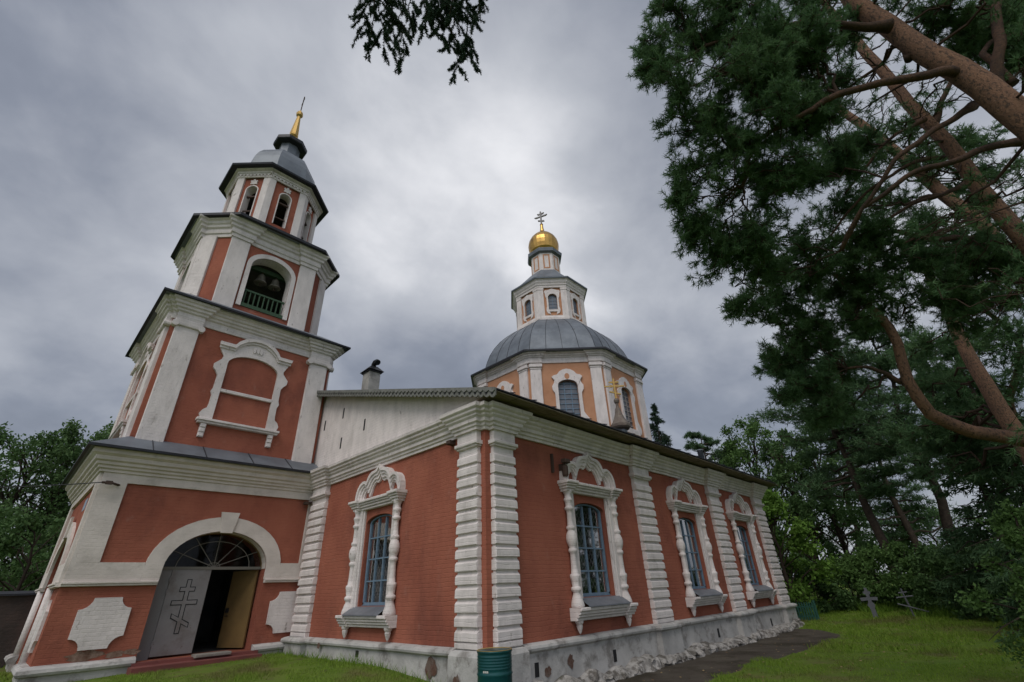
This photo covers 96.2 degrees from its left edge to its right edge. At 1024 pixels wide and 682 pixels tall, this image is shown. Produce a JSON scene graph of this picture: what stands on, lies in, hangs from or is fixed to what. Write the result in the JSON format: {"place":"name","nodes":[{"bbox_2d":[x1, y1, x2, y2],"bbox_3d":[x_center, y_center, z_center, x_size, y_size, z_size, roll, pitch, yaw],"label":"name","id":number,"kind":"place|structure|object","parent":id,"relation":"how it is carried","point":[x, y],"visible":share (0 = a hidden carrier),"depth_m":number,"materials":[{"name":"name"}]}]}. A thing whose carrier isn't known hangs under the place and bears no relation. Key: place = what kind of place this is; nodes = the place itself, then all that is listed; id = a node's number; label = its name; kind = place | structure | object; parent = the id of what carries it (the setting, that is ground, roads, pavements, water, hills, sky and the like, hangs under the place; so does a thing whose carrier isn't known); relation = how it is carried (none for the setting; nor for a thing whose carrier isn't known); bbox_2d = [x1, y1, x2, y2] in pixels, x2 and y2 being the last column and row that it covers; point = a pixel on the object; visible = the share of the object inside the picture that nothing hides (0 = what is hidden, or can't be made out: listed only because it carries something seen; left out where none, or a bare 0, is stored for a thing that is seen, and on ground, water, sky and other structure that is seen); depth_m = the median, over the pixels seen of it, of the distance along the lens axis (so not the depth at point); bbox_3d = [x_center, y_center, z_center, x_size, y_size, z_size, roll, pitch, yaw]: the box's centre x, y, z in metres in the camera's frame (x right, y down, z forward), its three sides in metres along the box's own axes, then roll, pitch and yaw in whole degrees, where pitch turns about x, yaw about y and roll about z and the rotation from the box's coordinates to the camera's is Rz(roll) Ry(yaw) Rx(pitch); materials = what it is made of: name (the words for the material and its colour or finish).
{"place":"outdoors","nodes":[
{"label":"outdoors","id":0,"kind":"place"},
{"bbox_2d":[0,574,1023,681],"bbox_3d":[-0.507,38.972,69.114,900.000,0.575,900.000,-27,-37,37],"label":"ground","id":1,"kind":"structure","parent":0,"point":[208,669],"depth_m":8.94,"materials":[{"name":"plant"}]},
{"bbox_2d":[0,590,36,667],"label":"wall","id":2,"kind":"structure","parent":1,"relation":"on","point":[15,607],"depth_m":11.78,"materials":[{"name":"brick"}]},
{"bbox_2d":[0,508,65,590],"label":"shrub","id":3,"kind":"object","parent":1,"relation":"on","point":[10,543],"visible":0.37,"depth_m":15.85,"materials":[{"name":"green plant"}]},
{"bbox_2d":[0,421,82,590],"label":"birch tree","id":4,"kind":"object","parent":1,"relation":"on","point":[17,454],"visible":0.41,"depth_m":20.14,"materials":[{"name":"green plant"}]},
{"bbox_2d":[0,417,111,590],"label":"birch tree","id":5,"kind":"object","parent":1,"relation":"on","point":[70,432],"visible":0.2,"depth_m":20.71,"materials":[{"name":"green plant"}]},
{"bbox_2d":[5,416,114,586],"bbox_3d":[-21.253,9.061,23.523,6.414,10.723,6.224,-27,-37,37],"label":"birch tree","id":6,"kind":"object","parent":1,"relation":"on","point":[82,446],"visible":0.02,"depth_m":22.84,"materials":[{"name":"green plant"}]},
{"bbox_2d":[4,97,350,681],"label":"bell tower","id":7,"kind":"structure","parent":1,"relation":"on","point":[182,537],"depth_m":12.20,"materials":[{"name":"paint"}]},
{"bbox_2d":[0,482,101,487],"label":"power cable","id":8,"kind":"object","parent":7,"relation":"attached to","point":[50,485],"visible":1,"depth_m":9.76,"materials":[{"name":"grey plastic"}]},
{"bbox_2d":[148,570,211,657],"bbox_3d":[-7.624,6.223,10.585,0.080,1.700,0.835,-27,-37,37],"label":"door","id":9,"kind":"structure","parent":7,"relation":"in","point":[178,621],"depth_m":10.55,"materials":[{"name":"grey paint"}]},
{"bbox_2d":[216,570,258,647],"bbox_3d":[-6.971,6.774,11.647,0.840,1.690,0.102,-12,-30,17],"label":"door","id":10,"kind":"structure","parent":7,"relation":"in","point":[235,621],"depth_m":11.63,"materials":[{"name":"paint"}]},
{"bbox_2d":[253,273,266,286],"bbox_3d":[-8.602,-2.112,15.742,0.410,0.530,0.410,-27,-37,37],"label":"church bell","id":11,"kind":"object","parent":7,"relation":"hanging from","point":[260,280],"visible":1,"depth_m":15.65,"materials":[{"name":"grey metal"}]},
{"bbox_2d":[268,278,279,291],"bbox_3d":[-8.277,-1.968,16.034,0.410,0.530,0.410,-27,-37,37],"label":"church bell","id":12,"kind":"object","parent":7,"relation":"hanging from","point":[274,286],"visible":1,"depth_m":15.94,"materials":[{"name":"grey metal"}]},
{"bbox_2d":[348,0,489,85],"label":"spruce tree","id":13,"kind":"object","parent":1,"relation":"on","point":[449,9],"visible":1,"depth_m":4.47,"materials":[{"name":"green plant"}]},
{"bbox_2d":[477,647,512,681],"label":"steel drum","id":14,"kind":"object","parent":1,"relation":"on","point":[494,664],"visible":1,"depth_m":6.43,"materials":[{"name":"green paint"}]},
{"bbox_2d":[280,211,805,681],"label":"church","id":15,"kind":"structure","parent":1,"relation":"on","point":[540,503],"depth_m":10.47,"materials":[{"name":"orange paint"}]},
{"bbox_2d":[335,464,406,640],"bbox_3d":[-3.031,4.533,10.209,2.114,3.557,0.502,-27,-37,37],"label":"window","id":16,"kind":"structure","parent":15,"relation":"in","point":[380,584],"depth_m":10.13,"materials":[{"name":"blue paint"}]},
{"bbox_2d":[557,452,637,633],"bbox_3d":[1.778,4.216,10.012,0.504,3.564,2.115,-27,-37,37],"label":"window","id":17,"kind":"structure","parent":15,"relation":"in","point":[584,536],"depth_m":9.92,"materials":[{"name":"white paint"}]},
{"bbox_2d":[666,477,727,616],"bbox_3d":[5.112,5.693,13.022,0.503,3.562,2.112,-27,-37,37],"label":"window","id":18,"kind":"structure","parent":15,"relation":"in","point":[686,543],"depth_m":12.98,"materials":[{"name":"white paint"}]},
{"bbox_2d":[725,491,776,607],"bbox_3d":[7.997,6.972,15.627,0.503,3.562,2.106,-27,-37,37],"label":"window","id":19,"kind":"structure","parent":15,"relation":"in","point":[765,590],"depth_m":15.60,"materials":[{"name":"white paint"}]},
{"bbox_2d":[278,596,1023,681],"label":"weeds","id":20,"kind":"object","parent":1,"relation":"on","point":[886,607],"visible":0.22,"depth_m":15.55,"materials":[{"name":"green plant"}]},
{"bbox_2d":[649,403,672,445],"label":"spruce tree","id":21,"kind":"object","parent":1,"relation":"on","point":[663,438],"visible":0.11,"depth_m":40.88,"materials":[{"name":"green plant"}]},
{"bbox_2d":[683,430,746,471],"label":"pine tree","id":22,"kind":"object","parent":1,"relation":"on","point":[708,443],"visible":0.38,"depth_m":33.29,"materials":[{"name":"green plant"}]},
{"bbox_2d":[712,415,829,589],"bbox_3d":[15.754,10.353,29.730,6.645,11.476,6.892,-9,-29,12],"label":"birch tree","id":23,"kind":"object","parent":1,"relation":"on","point":[740,454],"visible":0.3,"depth_m":30.41,"materials":[{"name":"green plant"}]},
{"bbox_2d":[747,427,857,590],"bbox_3d":[16.617,9.808,27.019,5.738,9.728,5.472,-27,-37,37],"label":"linden tree","id":24,"kind":"object","parent":1,"relation":"on","point":[794,503],"visible":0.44,"depth_m":26.52,"materials":[{"name":"green plant"}]},
{"bbox_2d":[761,489,844,612],"bbox_3d":[11.542,8.813,19.378,3.740,5.030,3.614,-27,-37,37],"label":"maple tree","id":25,"kind":"object","parent":1,"relation":"on","point":[771,501],"visible":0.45,"depth_m":18.83,"materials":[{"name":"green plant"}]},
{"bbox_2d":[791,600,819,620],"bbox_3d":[10.247,10.228,17.249,2.223,0.780,0.095,-10,-29,13],"label":"picket fence","id":26,"kind":"object","parent":1,"relation":"on","point":[815,611],"visible":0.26,"depth_m":17.07,"materials":[{"name":"teal paint"}]},
{"bbox_2d":[783,557,859,613],"bbox_3d":[12.805,10.515,19.451,2.601,2.489,2.815,-9,-29,12],"label":"shrub","id":27,"kind":"object","parent":1,"relation":"on","point":[843,599],"visible":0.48,"depth_m":18.64,"materials":[{"name":"green plant"}]},
{"bbox_2d":[626,0,1023,455],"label":"pine tree","id":28,"kind":"object","parent":1,"relation":"on","point":[768,53],"visible":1,"depth_m":6.72,"materials":[{"name":"green plant"}]},
{"bbox_2d":[771,425,886,596],"bbox_3d":[18.082,9.463,26.420,5.812,9.670,4.914,-27,-37,37],"label":"alder tree","id":29,"kind":"object","parent":1,"relation":"on","point":[840,534],"visible":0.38,"depth_m":25.43,"materials":[{"name":"green plant"}]},
{"bbox_2d":[643,621,1016,681],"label":"fallen leaves","id":30,"kind":"object","parent":1,"relation":"on","point":[860,660],"visible":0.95,"depth_m":10.20,"materials":[{"name":"brown plant"}]},
{"bbox_2d":[746,365,926,594],"bbox_3d":[16.115,6.090,21.704,7.086,11.340,6.912,-27,-37,37],"label":"pine tree","id":31,"kind":"object","parent":1,"relation":"on","point":[862,494],"visible":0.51,"depth_m":21.41,"materials":[{"name":"green plant"}]},
{"bbox_2d":[783,423,920,571],"bbox_3d":[23.218,10.569,31.856,7.531,12.395,8.871,-6,-29,7],"label":"pine tree","id":32,"kind":"object","parent":1,"relation":"on","point":[881,507],"visible":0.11,"depth_m":30.18,"materials":[{"name":"green plant"}]},
{"bbox_2d":[817,550,896,611],"bbox_3d":[14.049,10.208,19.306,2.459,2.565,3.266,-7,-29,8],"label":"shrub","id":33,"kind":"object","parent":1,"relation":"on","point":[849,572],"visible":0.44,"depth_m":18.95,"materials":[{"name":"green plant"}]},
{"bbox_2d":[860,588,878,617],"bbox_3d":[12.921,9.450,16.545,0.533,0.995,0.060,-23,-35,33],"label":"grave cross","id":34,"kind":"object","parent":1,"relation":"on","point":[871,604],"visible":0.94,"depth_m":16.54,"materials":[{"name":"silver metal"}]},
{"bbox_2d":[716,0,1023,447],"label":"pine tree","id":35,"kind":"object","parent":1,"relation":"on","point":[958,262],"visible":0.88,"depth_m":7.99,"materials":[{"name":"green plant"}]},
{"bbox_2d":[831,542,916,607],"bbox_3d":[15.046,9.815,18.824,3.030,2.861,2.990,6,-29,-15],"label":"shrub","id":36,"kind":"object","parent":1,"relation":"on","point":[871,563],"visible":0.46,"depth_m":18.53,"materials":[{"name":"green plant"}]},
{"bbox_2d":[773,45,1023,382],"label":"pine tree","id":37,"kind":"object","parent":1,"relation":"on","point":[963,138],"visible":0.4,"depth_m":10.78,"materials":[{"name":"green plant"}]},
{"bbox_2d":[824,390,979,590],"bbox_3d":[23.657,8.787,28.598,6.770,12.418,8.324,-27,-37,37],"label":"pine tree","id":38,"kind":"object","parent":1,"relation":"on","point":[906,523],"visible":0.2,"depth_m":27.66,"materials":[{"name":"green plant"}]},
{"bbox_2d":[857,540,955,611],"bbox_3d":[15.539,9.304,17.916,3.654,2.876,3.351,-27,-37,37],"label":"shrub","id":39,"kind":"object","parent":1,"relation":"on","point":[892,553],"visible":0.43,"depth_m":17.76,"materials":[{"name":"green plant"}]},
{"bbox_2d":[790,324,1023,553],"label":"pine tree","id":40,"kind":"object","parent":1,"relation":"on","point":[871,358],"visible":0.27,"depth_m":19.77,"materials":[{"name":"green plant"}]},
{"bbox_2d":[896,588,928,616],"bbox_3d":[13.864,9.110,15.940,0.796,0.926,0.078,-23,-35,33],"label":"grave cross","id":41,"kind":"object","parent":1,"relation":"on","point":[909,606],"visible":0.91,"depth_m":16.00,"materials":[{"name":"silver metal"}]},
{"bbox_2d":[875,501,989,580],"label":"linden tree","id":42,"kind":"object","parent":1,"relation":"on","point":[907,542],"visible":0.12,"depth_m":29.25,"materials":[{"name":"green plant"}]},
{"bbox_2d":[889,541,994,613],"bbox_3d":[16.190,8.750,16.824,2.989,2.723,3.597,4,-29,-12],"label":"shrub","id":43,"kind":"object","parent":1,"relation":"on","point":[923,550],"visible":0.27,"depth_m":17.33,"materials":[{"name":"green plant"}]},
{"bbox_2d":[882,313,1023,490],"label":"pine tree","id":44,"kind":"object","parent":1,"relation":"on","point":[995,400],"visible":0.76,"depth_m":13.63,"materials":[{"name":"green plant"}]},
{"bbox_2d":[906,542,1022,621],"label":"shrub","id":45,"kind":"object","parent":1,"relation":"on","point":[920,583],"visible":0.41,"depth_m":15.37,"materials":[{"name":"green plant"}]},
{"bbox_2d":[910,357,1023,610],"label":"spruce tree","id":46,"kind":"object","parent":1,"relation":"on","point":[976,533],"visible":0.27,"depth_m":14.78,"materials":[{"name":"green plant"}]},
{"bbox_2d":[938,337,1023,643],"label":"spruce tree","id":47,"kind":"object","parent":1,"relation":"on","point":[1013,476],"visible":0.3,"depth_m":12.62,"materials":[{"name":"green plant"}]},
{"bbox_2d":[949,498,1023,668],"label":"lilac bush","id":48,"kind":"object","parent":1,"relation":"on","point":[1008,522],"visible":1,"depth_m":6.74,"materials":[{"name":"green plant"}]},
{"bbox_2d":[0,0,1023,574],"label":"sky","id":49,"kind":"structure","parent":0,"point":[122,122],"materials":[{"name":"grey"}]},
{"bbox_2d":[617,629,841,681],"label":"path","id":50,"kind":"structure","parent":0,"point":[713,664],"depth_m":10.34,"materials":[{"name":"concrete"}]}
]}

